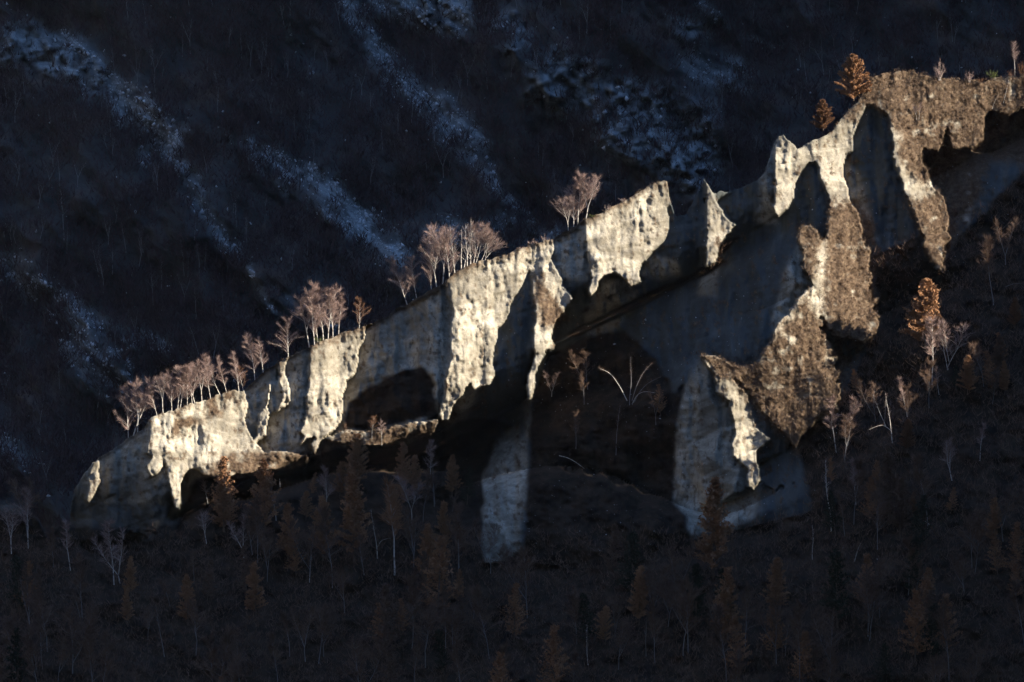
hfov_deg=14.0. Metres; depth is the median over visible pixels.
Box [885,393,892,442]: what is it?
birch tree
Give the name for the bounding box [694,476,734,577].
larch tree
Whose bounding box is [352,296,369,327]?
birch tree
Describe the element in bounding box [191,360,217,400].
birch tree
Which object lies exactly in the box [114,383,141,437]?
birch tree
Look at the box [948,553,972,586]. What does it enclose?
birch tree
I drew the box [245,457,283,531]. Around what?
larch tree
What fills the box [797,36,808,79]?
bare tree
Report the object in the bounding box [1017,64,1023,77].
bush
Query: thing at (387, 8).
bare tree
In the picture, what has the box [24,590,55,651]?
birch tree
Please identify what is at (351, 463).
larch tree
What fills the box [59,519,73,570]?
birch tree
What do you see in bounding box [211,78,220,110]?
bare tree
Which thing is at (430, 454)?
birch tree
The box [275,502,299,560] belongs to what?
larch tree
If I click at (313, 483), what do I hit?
larch tree
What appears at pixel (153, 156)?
bare tree
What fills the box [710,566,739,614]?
larch tree
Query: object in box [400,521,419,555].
birch tree
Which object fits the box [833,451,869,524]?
birch tree
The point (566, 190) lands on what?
bare tree
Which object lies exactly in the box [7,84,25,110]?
bare tree
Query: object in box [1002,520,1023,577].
larch tree
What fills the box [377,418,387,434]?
birch tree
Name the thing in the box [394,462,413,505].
larch tree
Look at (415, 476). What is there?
larch tree
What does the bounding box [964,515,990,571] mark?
birch tree
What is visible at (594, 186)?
birch tree
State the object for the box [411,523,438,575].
larch tree
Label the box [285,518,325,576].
birch tree
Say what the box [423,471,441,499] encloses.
birch tree
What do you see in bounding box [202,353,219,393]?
birch tree
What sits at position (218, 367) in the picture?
birch tree
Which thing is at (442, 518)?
larch tree
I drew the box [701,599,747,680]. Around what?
birch tree
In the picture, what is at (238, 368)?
birch tree
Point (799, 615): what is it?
tree
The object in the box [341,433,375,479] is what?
larch tree
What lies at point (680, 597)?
birch tree
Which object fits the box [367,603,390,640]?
larch tree
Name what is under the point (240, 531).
birch tree
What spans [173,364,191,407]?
birch tree
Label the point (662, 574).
birch tree
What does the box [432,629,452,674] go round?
larch tree
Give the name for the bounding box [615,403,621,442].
birch tree
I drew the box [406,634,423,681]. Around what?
birch tree
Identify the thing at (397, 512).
larch tree
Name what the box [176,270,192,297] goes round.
bare tree
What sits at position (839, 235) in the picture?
scrub
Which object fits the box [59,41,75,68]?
bare tree
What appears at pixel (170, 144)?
scree stones
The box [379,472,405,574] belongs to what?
birch tree
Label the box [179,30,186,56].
bare tree
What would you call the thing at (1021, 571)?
birch tree
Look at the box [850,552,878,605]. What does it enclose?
larch tree
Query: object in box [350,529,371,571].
birch tree
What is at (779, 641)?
larch tree
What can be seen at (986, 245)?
birch tree
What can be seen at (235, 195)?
bare tree
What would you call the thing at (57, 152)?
bare tree
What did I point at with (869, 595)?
birch tree
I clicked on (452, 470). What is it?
larch tree
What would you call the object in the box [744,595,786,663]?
birch tree
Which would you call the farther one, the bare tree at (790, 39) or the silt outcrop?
the bare tree at (790, 39)
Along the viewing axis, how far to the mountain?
1366.18 m
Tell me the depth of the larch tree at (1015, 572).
865.47 m
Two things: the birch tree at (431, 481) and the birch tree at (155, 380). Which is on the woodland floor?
the birch tree at (431, 481)
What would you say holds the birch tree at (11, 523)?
on the woodland floor
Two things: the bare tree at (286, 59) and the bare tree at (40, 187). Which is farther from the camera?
the bare tree at (286, 59)
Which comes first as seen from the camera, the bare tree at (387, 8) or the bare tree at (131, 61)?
the bare tree at (131, 61)
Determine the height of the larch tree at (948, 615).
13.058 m
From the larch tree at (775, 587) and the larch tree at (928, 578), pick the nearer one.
the larch tree at (928, 578)
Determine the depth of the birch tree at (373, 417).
932.97 m
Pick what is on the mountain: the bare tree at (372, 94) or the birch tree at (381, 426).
the bare tree at (372, 94)
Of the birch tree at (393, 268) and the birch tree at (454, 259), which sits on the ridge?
the birch tree at (454, 259)
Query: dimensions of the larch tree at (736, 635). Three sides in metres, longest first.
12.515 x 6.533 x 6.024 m
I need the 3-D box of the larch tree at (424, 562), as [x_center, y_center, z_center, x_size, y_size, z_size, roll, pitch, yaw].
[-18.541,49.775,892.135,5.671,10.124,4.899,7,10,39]
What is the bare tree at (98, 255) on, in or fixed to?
on the mountain
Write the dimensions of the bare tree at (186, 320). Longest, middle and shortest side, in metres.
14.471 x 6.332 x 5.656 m
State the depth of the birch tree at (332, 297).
939.26 m
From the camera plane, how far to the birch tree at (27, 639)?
870.09 m
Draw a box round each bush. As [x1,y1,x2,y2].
[935,57,945,79]
[965,72,972,81]
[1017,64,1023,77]
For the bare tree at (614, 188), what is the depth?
1335.98 m
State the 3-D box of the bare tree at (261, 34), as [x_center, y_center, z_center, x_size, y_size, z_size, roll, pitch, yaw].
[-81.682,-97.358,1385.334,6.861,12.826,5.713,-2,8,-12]
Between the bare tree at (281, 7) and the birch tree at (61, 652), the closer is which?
the birch tree at (61, 652)
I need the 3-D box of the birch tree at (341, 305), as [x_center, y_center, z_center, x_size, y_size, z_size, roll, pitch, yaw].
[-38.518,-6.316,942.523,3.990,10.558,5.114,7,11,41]
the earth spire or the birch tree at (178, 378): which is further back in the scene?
the earth spire
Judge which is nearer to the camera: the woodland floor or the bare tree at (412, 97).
the woodland floor
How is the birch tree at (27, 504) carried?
on the woodland floor
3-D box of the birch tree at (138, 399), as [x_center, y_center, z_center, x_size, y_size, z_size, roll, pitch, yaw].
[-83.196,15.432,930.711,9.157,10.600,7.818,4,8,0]
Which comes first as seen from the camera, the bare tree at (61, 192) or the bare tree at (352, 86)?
the bare tree at (61, 192)
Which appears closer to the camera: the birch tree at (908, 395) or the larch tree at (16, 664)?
the larch tree at (16, 664)
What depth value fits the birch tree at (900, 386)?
912.26 m
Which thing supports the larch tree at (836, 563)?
on the woodland floor
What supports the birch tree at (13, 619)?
on the woodland floor
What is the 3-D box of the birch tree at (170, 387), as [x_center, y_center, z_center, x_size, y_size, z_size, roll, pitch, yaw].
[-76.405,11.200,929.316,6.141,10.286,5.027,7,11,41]
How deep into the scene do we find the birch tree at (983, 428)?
897.91 m
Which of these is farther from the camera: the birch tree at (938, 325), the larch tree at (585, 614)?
the birch tree at (938, 325)
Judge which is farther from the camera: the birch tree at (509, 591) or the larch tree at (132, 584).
the larch tree at (132, 584)
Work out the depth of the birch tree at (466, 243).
940.46 m
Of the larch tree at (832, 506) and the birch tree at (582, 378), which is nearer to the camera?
the larch tree at (832, 506)
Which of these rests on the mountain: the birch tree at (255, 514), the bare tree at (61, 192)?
the bare tree at (61, 192)
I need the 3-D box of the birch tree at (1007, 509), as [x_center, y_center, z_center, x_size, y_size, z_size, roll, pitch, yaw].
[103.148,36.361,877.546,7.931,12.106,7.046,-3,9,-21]
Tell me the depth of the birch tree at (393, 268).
945.33 m
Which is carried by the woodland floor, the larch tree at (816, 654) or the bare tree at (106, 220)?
the larch tree at (816, 654)
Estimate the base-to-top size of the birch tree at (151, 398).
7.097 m
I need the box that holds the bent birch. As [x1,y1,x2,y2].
[598,367,627,400]
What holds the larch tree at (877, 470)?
on the woodland floor
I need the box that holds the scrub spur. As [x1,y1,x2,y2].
[737,218,892,458]
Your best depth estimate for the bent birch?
938.07 m
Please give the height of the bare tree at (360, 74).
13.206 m
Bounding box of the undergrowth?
[0,164,1023,681]
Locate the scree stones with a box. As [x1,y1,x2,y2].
[0,0,996,496]
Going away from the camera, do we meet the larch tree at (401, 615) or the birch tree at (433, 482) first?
the larch tree at (401, 615)
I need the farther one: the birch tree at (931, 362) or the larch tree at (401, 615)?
the birch tree at (931, 362)
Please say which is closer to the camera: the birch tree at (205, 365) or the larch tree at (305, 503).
the larch tree at (305, 503)
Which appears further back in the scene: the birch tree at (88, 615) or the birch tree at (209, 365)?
the birch tree at (209, 365)
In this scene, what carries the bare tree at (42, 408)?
on the mountain
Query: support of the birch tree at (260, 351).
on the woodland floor
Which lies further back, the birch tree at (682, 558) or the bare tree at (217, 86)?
the bare tree at (217, 86)
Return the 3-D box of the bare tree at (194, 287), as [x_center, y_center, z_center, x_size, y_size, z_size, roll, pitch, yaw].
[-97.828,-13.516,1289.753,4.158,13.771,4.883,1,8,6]
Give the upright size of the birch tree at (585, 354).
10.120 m
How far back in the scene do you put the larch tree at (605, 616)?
872.67 m
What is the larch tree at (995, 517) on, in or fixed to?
on the woodland floor
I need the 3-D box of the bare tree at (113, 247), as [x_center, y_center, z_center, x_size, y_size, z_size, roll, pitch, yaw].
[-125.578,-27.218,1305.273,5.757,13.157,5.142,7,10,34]
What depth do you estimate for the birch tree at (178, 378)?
929.44 m
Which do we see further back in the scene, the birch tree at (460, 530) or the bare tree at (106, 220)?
the bare tree at (106, 220)
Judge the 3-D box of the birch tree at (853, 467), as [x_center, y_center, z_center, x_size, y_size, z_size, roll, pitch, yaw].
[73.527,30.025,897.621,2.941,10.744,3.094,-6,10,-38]
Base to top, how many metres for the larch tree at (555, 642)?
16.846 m
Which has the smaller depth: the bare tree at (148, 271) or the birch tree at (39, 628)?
the birch tree at (39, 628)
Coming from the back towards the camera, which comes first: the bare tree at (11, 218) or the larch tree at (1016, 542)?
the bare tree at (11, 218)
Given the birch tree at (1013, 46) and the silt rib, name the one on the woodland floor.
the silt rib
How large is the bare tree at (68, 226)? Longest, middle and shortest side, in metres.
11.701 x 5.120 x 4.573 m
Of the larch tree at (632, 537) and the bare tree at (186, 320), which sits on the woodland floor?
the larch tree at (632, 537)
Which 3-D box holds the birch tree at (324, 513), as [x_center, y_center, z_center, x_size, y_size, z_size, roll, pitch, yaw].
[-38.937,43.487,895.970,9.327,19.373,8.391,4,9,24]
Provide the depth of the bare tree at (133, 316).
1284.51 m
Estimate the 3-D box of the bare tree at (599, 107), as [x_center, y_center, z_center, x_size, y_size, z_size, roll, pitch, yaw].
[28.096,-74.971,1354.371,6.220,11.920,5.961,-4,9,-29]
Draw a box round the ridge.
[0,71,1023,561]
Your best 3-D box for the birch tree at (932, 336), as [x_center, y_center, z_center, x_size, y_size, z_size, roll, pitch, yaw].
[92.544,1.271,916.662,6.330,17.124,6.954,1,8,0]
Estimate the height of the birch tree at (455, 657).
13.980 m
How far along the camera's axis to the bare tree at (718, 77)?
1393.46 m
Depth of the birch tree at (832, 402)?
917.68 m
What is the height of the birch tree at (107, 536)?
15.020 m
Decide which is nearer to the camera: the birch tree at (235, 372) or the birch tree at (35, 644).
the birch tree at (35, 644)
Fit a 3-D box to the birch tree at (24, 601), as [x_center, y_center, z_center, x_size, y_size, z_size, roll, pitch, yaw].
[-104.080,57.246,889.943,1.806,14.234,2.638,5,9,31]
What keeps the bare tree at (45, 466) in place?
on the mountain
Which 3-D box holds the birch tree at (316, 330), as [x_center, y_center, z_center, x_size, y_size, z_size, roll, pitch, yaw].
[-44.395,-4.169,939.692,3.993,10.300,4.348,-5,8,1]
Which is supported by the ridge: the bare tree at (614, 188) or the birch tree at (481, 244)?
the birch tree at (481, 244)
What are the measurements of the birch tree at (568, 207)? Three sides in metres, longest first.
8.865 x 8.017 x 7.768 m
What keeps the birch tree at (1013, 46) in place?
on the ridge
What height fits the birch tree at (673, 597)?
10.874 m
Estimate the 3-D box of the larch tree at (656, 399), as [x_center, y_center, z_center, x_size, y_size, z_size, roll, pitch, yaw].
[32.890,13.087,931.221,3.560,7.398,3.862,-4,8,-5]
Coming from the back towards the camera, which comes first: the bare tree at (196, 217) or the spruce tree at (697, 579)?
the bare tree at (196, 217)
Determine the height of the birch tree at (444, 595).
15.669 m
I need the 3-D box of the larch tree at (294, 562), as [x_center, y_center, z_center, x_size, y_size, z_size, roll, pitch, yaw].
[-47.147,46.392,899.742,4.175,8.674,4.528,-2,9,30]
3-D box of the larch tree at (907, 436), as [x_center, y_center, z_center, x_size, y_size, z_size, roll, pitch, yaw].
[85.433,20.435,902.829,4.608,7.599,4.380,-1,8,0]
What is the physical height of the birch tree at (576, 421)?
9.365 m
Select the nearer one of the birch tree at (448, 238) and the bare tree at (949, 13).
the birch tree at (448, 238)
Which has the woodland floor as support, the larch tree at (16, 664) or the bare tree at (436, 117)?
the larch tree at (16, 664)
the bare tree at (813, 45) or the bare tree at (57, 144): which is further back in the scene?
the bare tree at (813, 45)
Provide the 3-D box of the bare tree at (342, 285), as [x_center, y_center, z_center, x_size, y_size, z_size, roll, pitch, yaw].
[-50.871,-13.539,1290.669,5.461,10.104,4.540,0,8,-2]
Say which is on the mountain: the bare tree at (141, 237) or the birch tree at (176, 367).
the bare tree at (141, 237)
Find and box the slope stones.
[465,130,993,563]
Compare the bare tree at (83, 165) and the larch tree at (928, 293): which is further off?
the bare tree at (83, 165)
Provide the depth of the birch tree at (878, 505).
882.25 m
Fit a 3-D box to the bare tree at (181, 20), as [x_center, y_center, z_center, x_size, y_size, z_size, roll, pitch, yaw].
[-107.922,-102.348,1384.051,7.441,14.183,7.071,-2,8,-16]
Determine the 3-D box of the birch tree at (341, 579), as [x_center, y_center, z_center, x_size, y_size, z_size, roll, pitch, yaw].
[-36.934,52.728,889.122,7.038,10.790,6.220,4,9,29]
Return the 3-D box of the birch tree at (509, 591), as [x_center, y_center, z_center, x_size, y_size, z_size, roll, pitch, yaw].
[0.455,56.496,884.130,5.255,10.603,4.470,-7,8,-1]
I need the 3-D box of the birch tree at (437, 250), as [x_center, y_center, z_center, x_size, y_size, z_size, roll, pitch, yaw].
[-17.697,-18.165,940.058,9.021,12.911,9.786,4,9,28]
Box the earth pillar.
[745,135,811,255]
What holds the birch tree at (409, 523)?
on the woodland floor
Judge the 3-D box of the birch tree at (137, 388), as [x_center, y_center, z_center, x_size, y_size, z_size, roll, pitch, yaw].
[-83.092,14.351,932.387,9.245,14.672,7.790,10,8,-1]
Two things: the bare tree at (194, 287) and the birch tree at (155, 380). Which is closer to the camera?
the birch tree at (155, 380)
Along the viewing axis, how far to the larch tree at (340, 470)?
921.39 m
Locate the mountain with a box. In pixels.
[0,0,1023,538]
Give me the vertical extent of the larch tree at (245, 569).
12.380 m
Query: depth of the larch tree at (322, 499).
904.10 m
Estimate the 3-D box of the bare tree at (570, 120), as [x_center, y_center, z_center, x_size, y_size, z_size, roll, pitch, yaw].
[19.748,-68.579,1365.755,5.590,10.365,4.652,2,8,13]
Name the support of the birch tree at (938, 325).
on the woodland floor
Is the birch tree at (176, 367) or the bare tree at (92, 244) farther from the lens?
the bare tree at (92, 244)
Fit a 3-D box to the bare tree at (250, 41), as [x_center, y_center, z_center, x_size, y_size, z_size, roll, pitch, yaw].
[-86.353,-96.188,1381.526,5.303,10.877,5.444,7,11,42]
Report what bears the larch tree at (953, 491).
on the woodland floor
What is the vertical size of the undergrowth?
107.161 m
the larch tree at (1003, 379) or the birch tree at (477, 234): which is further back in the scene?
the birch tree at (477, 234)
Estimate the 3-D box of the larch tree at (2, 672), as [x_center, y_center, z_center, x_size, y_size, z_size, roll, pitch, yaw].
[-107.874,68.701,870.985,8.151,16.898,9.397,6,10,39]
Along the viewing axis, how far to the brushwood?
1356.60 m
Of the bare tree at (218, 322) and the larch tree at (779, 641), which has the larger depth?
the bare tree at (218, 322)
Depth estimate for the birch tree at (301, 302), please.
939.49 m
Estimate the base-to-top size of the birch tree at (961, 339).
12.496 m
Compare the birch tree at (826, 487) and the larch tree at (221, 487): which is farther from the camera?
the larch tree at (221, 487)
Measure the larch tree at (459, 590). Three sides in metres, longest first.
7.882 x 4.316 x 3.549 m
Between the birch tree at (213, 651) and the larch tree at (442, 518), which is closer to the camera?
the birch tree at (213, 651)
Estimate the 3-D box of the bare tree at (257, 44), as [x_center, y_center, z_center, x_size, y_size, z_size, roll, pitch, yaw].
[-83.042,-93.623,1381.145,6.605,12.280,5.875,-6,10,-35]
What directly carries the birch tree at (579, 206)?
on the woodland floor
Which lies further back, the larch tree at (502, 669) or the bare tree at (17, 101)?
the bare tree at (17, 101)
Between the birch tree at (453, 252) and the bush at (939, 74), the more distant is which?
the bush at (939, 74)
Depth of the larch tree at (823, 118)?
951.59 m
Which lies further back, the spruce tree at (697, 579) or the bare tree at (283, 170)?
the bare tree at (283, 170)
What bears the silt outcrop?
on the woodland floor
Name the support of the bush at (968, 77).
on the ridge
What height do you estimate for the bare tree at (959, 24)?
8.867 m
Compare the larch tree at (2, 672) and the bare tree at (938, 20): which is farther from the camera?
the bare tree at (938, 20)
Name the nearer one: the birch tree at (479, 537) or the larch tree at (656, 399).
the birch tree at (479, 537)
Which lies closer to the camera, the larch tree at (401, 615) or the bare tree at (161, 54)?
the larch tree at (401, 615)
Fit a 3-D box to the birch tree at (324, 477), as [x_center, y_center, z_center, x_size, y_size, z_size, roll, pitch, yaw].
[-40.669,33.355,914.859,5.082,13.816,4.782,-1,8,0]
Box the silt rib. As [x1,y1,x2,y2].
[479,424,532,559]
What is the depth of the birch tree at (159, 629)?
881.38 m
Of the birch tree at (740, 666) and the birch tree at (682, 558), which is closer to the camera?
the birch tree at (740, 666)
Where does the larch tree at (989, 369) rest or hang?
on the woodland floor
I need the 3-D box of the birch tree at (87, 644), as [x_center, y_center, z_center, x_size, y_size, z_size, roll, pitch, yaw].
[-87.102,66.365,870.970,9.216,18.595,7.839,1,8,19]
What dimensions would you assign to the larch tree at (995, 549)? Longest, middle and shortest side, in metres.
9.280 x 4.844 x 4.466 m
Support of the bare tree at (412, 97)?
on the mountain
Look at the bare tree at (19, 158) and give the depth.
1347.14 m
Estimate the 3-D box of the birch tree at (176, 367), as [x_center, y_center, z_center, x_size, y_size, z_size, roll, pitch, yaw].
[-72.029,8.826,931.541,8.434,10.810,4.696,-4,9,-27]
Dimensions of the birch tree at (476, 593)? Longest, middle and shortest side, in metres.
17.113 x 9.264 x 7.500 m
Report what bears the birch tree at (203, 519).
on the woodland floor
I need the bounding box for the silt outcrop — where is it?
[665,349,842,575]
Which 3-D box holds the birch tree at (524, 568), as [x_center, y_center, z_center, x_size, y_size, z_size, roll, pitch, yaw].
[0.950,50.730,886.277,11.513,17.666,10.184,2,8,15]
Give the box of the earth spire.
[677,179,743,319]
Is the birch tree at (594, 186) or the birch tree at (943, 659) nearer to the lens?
the birch tree at (943, 659)
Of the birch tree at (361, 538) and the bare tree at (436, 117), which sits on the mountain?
the bare tree at (436, 117)
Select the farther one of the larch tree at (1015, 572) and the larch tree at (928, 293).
the larch tree at (928, 293)
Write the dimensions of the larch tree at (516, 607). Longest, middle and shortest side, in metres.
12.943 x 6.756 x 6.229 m
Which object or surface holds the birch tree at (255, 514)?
on the woodland floor
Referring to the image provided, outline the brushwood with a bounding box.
[0,0,1023,538]
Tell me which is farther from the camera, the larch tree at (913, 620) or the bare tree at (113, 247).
the bare tree at (113, 247)
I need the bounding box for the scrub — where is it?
[73,69,1023,518]
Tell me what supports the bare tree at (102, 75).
on the mountain
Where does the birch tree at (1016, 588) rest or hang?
on the woodland floor
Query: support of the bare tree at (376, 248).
on the mountain
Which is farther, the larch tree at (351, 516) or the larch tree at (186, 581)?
the larch tree at (351, 516)
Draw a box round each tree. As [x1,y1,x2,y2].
[0,504,21,553]
[0,607,21,659]
[0,631,20,681]
[3,214,18,241]
[4,627,30,681]
[6,473,44,538]
[6,554,30,612]
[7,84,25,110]
[11,153,27,182]
[12,560,36,610]
[13,485,33,546]
[18,564,52,621]
[18,622,43,681]
[19,580,30,635]
[21,628,43,668]
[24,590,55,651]
[34,610,56,661]
[35,179,47,207]
[37,392,47,427]
[37,451,56,479]
[39,212,49,238]
[44,163,57,179]
[45,135,60,155]
[50,634,79,679]
[51,600,97,673]
[54,145,63,183]
[54,180,72,229]
[57,550,88,617]
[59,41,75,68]
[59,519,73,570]
[61,220,71,238]
[69,619,116,681]
[71,155,88,183]
[89,239,102,275]
[91,527,127,582]
[92,248,110,289]
[98,65,105,89]
[99,517,119,584]
[100,214,113,244]
[103,234,117,271]
[108,131,118,153]
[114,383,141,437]
[116,217,126,248]
[118,585,134,622]
[119,390,155,431]
[123,555,138,596]
[125,305,139,337]
[126,54,143,84]
[127,229,150,264]
[128,377,160,435]
[132,221,145,249]
[139,603,156,631]
[143,385,156,414]
[144,40,166,80]
[144,263,159,294]
[149,153,162,189]
[150,372,175,411]
[155,604,164,656]
[161,369,179,409]
[169,365,192,407]
[173,359,208,402]
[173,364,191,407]
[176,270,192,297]
[176,573,196,624]
[177,366,197,404]
[178,17,197,53]
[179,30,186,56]
[180,595,212,651]
[181,362,199,400]
[184,311,202,353]
[190,276,202,307]
[191,209,199,239]
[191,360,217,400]
[192,629,224,681]
[194,240,205,270]
[196,509,215,543]
[198,354,211,397]
[198,479,209,501]
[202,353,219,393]
[204,64,222,100]
[206,456,241,525]
[207,479,237,531]
[208,319,223,357]
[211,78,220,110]
[214,354,229,392]
[226,513,249,557]
[227,185,242,212]
[228,352,244,390]
[230,189,242,226]
[234,545,261,598]
[237,365,249,387]
[240,506,265,554]
[241,209,250,240]
[242,332,264,379]
[242,490,274,562]
[244,35,253,65]
[244,561,268,615]
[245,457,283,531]
[252,526,283,581]
[253,336,266,369]
[255,42,267,74]
[256,31,270,59]
[259,629,289,681]
[265,315,301,356]
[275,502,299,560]
[277,0,287,21]
[279,156,289,172]
[279,610,291,656]
[281,47,292,76]
[284,537,305,574]
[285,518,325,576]
[288,294,322,346]
[290,605,315,660]
[297,491,315,516]
[301,286,323,344]
[302,94,315,126]
[303,502,353,587]
[307,279,336,339]
[307,472,317,492]
[308,304,319,342]
[308,495,340,560]
[313,605,341,655]
[314,603,333,663]
[316,282,344,337]
[316,464,334,500]
[322,284,344,337]
[324,565,349,612]
[330,461,346,491]
[333,291,347,333]
[334,471,372,561]
[339,284,355,307]
[340,452,363,489]
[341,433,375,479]
[348,73,357,106]
[349,60,368,94]
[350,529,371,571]
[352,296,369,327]
[366,150,379,188]
[366,583,407,657]
[367,415,379,429]
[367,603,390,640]
[368,85,377,108]
[371,510,377,558]
[374,247,381,270]
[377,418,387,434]
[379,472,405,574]
[381,0,394,25]
[381,488,403,529]
[385,254,417,304]
[392,442,412,483]
[393,598,409,630]
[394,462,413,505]
[394,474,426,522]
[398,502,432,566]
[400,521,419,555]
[403,253,422,297]
[404,454,425,498]
[405,86,418,122]
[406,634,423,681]
[408,596,444,667]
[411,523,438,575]
[412,466,439,516]
[416,551,435,595]
[417,535,460,614]
[418,234,454,286]
[418,248,436,288]
[421,224,467,283]
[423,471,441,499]
[424,438,435,473]
[427,109,441,140]
[430,461,435,506]
[430,582,467,652]
[432,139,454,177]
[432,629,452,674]
[433,500,452,545]
[438,591,472,650]
[439,231,460,276]
[444,454,462,494]
[444,496,472,567]
[444,635,473,679]
[446,229,458,272]
[448,504,472,580]
[450,569,466,603]
[457,48,477,84]
[458,230,463,268]
[458,231,472,266]
[460,582,504,658]
[463,223,470,265]
[464,219,474,263]
[465,220,492,262]
[467,222,491,262]
[469,228,501,258]
[470,516,509,573]
[485,233,507,259]
[486,638,514,679]
[488,651,512,681]
[492,542,537,617]
[500,582,527,641]
[504,587,523,614]
[531,39,540,67]
[536,624,574,681]
[543,370,558,396]
[549,195,576,229]
[557,179,573,209]
[558,182,586,226]
[561,168,591,223]
[565,117,577,141]
[568,349,595,389]
[570,411,582,431]
[571,174,603,217]
[573,593,599,646]
[576,0,591,20]
[577,370,589,391]
[591,605,614,643]
[592,95,605,128]
[610,169,624,199]
[611,617,639,669]
[613,531,644,597]
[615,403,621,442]
[625,565,650,624]
[641,564,671,616]
[644,596,676,660]
[648,389,665,422]
[652,575,703,652]
[653,384,666,415]
[655,577,681,624]
[657,536,698,599]
[674,578,704,655]
[678,563,709,624]
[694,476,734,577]
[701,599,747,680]
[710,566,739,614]
[710,566,745,640]
[710,567,738,625]
[713,70,728,107]
[722,615,751,667]
[722,647,748,681]
[725,133,736,165]
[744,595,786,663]
[758,602,789,657]
[759,557,789,606]
[782,597,824,681]
[787,31,807,66]
[787,630,816,680]
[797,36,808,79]
[800,630,831,681]
[808,32,827,73]
[809,99,834,129]
[818,548,855,627]
[819,552,849,605]
[820,490,842,535]
[822,457,831,531]
[823,394,841,451]
[826,458,836,480]
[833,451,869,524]
[834,54,872,100]
[839,413,857,459]
[843,396,862,445]
[845,25,857,52]
[846,555,892,635]
[848,369,860,393]
[849,458,856,503]
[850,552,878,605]
[853,574,890,640]
[856,379,885,420]
[856,477,881,522]
[861,478,896,549]
[867,451,902,524]
[868,460,882,490]
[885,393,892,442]
[896,377,907,416]
[897,418,915,452]
[897,589,933,659]
[898,277,943,348]
[898,383,917,413]
[900,536,926,596]
[901,584,928,624]
[905,494,932,542]
[909,567,939,625]
[917,603,944,663]
[919,356,940,391]
[919,652,950,681]
[920,589,940,642]
[923,310,946,385]
[929,593,966,678]
[933,320,950,367]
[933,365,940,392]
[933,593,962,652]
[934,13,943,38]
[938,319,974,368]
[940,437,956,480]
[944,487,958,512]
[945,4,958,41]
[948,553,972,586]
[949,365,962,389]
[951,552,970,587]
[952,19,961,42]
[953,505,989,564]
[955,354,979,393]
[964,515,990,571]
[968,340,991,385]
[977,421,988,454]
[978,234,995,304]
[980,350,997,391]
[982,366,1000,398]
[982,496,1002,544]
[984,532,1006,574]
[985,486,1019,539]
[991,216,1019,264]
[998,360,1009,393]
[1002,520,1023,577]
[1005,574,1023,641]
[1007,297,1023,327]
[1007,564,1023,594]
[1010,555,1023,596]
[1011,41,1019,65]
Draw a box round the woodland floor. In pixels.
[0,172,1023,681]
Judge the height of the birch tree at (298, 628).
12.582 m
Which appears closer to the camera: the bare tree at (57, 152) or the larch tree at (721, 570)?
the larch tree at (721, 570)
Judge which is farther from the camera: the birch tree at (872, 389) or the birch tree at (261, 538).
the birch tree at (872, 389)
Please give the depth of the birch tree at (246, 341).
941.48 m
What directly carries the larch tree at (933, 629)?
on the woodland floor
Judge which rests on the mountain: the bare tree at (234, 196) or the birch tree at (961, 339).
the bare tree at (234, 196)
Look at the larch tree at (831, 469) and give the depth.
904.24 m
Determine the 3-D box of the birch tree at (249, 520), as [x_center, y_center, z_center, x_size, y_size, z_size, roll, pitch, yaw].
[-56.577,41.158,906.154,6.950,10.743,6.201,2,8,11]
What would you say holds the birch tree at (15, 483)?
on the woodland floor
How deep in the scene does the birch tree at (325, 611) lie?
875.43 m
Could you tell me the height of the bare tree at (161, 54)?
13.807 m
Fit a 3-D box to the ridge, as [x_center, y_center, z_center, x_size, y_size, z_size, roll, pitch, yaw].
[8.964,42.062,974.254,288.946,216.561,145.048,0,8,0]
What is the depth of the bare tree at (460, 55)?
1394.15 m
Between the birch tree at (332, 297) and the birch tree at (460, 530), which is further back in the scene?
the birch tree at (332, 297)
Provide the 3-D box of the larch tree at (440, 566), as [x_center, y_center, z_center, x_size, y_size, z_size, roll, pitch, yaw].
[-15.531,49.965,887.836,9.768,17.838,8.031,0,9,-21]
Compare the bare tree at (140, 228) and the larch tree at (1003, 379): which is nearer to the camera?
the larch tree at (1003, 379)
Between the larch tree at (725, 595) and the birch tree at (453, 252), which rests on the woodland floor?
the larch tree at (725, 595)
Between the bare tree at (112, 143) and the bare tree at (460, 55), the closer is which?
the bare tree at (112, 143)
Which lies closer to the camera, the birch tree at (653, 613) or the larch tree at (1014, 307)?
the birch tree at (653, 613)
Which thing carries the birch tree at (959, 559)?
on the woodland floor
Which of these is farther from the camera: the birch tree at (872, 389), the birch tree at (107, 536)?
the birch tree at (872, 389)
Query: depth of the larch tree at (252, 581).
888.70 m
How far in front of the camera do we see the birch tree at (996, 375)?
912.36 m
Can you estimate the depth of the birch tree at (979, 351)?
914.64 m
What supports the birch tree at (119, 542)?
on the woodland floor
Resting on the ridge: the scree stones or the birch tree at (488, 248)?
the birch tree at (488, 248)
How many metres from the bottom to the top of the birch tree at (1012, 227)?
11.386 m
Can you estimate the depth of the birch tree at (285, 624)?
878.98 m
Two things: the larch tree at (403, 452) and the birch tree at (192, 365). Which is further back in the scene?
the birch tree at (192, 365)
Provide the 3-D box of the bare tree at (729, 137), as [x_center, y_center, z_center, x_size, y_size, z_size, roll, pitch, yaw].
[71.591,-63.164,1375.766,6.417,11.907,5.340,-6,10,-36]
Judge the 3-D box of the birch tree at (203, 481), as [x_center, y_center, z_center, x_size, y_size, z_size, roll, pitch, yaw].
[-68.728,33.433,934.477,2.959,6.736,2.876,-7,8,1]
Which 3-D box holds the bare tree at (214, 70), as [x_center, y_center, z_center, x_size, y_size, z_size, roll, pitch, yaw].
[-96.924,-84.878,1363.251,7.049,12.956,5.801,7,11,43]
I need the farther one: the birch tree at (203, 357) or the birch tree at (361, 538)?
the birch tree at (203, 357)
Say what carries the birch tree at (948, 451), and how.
on the woodland floor

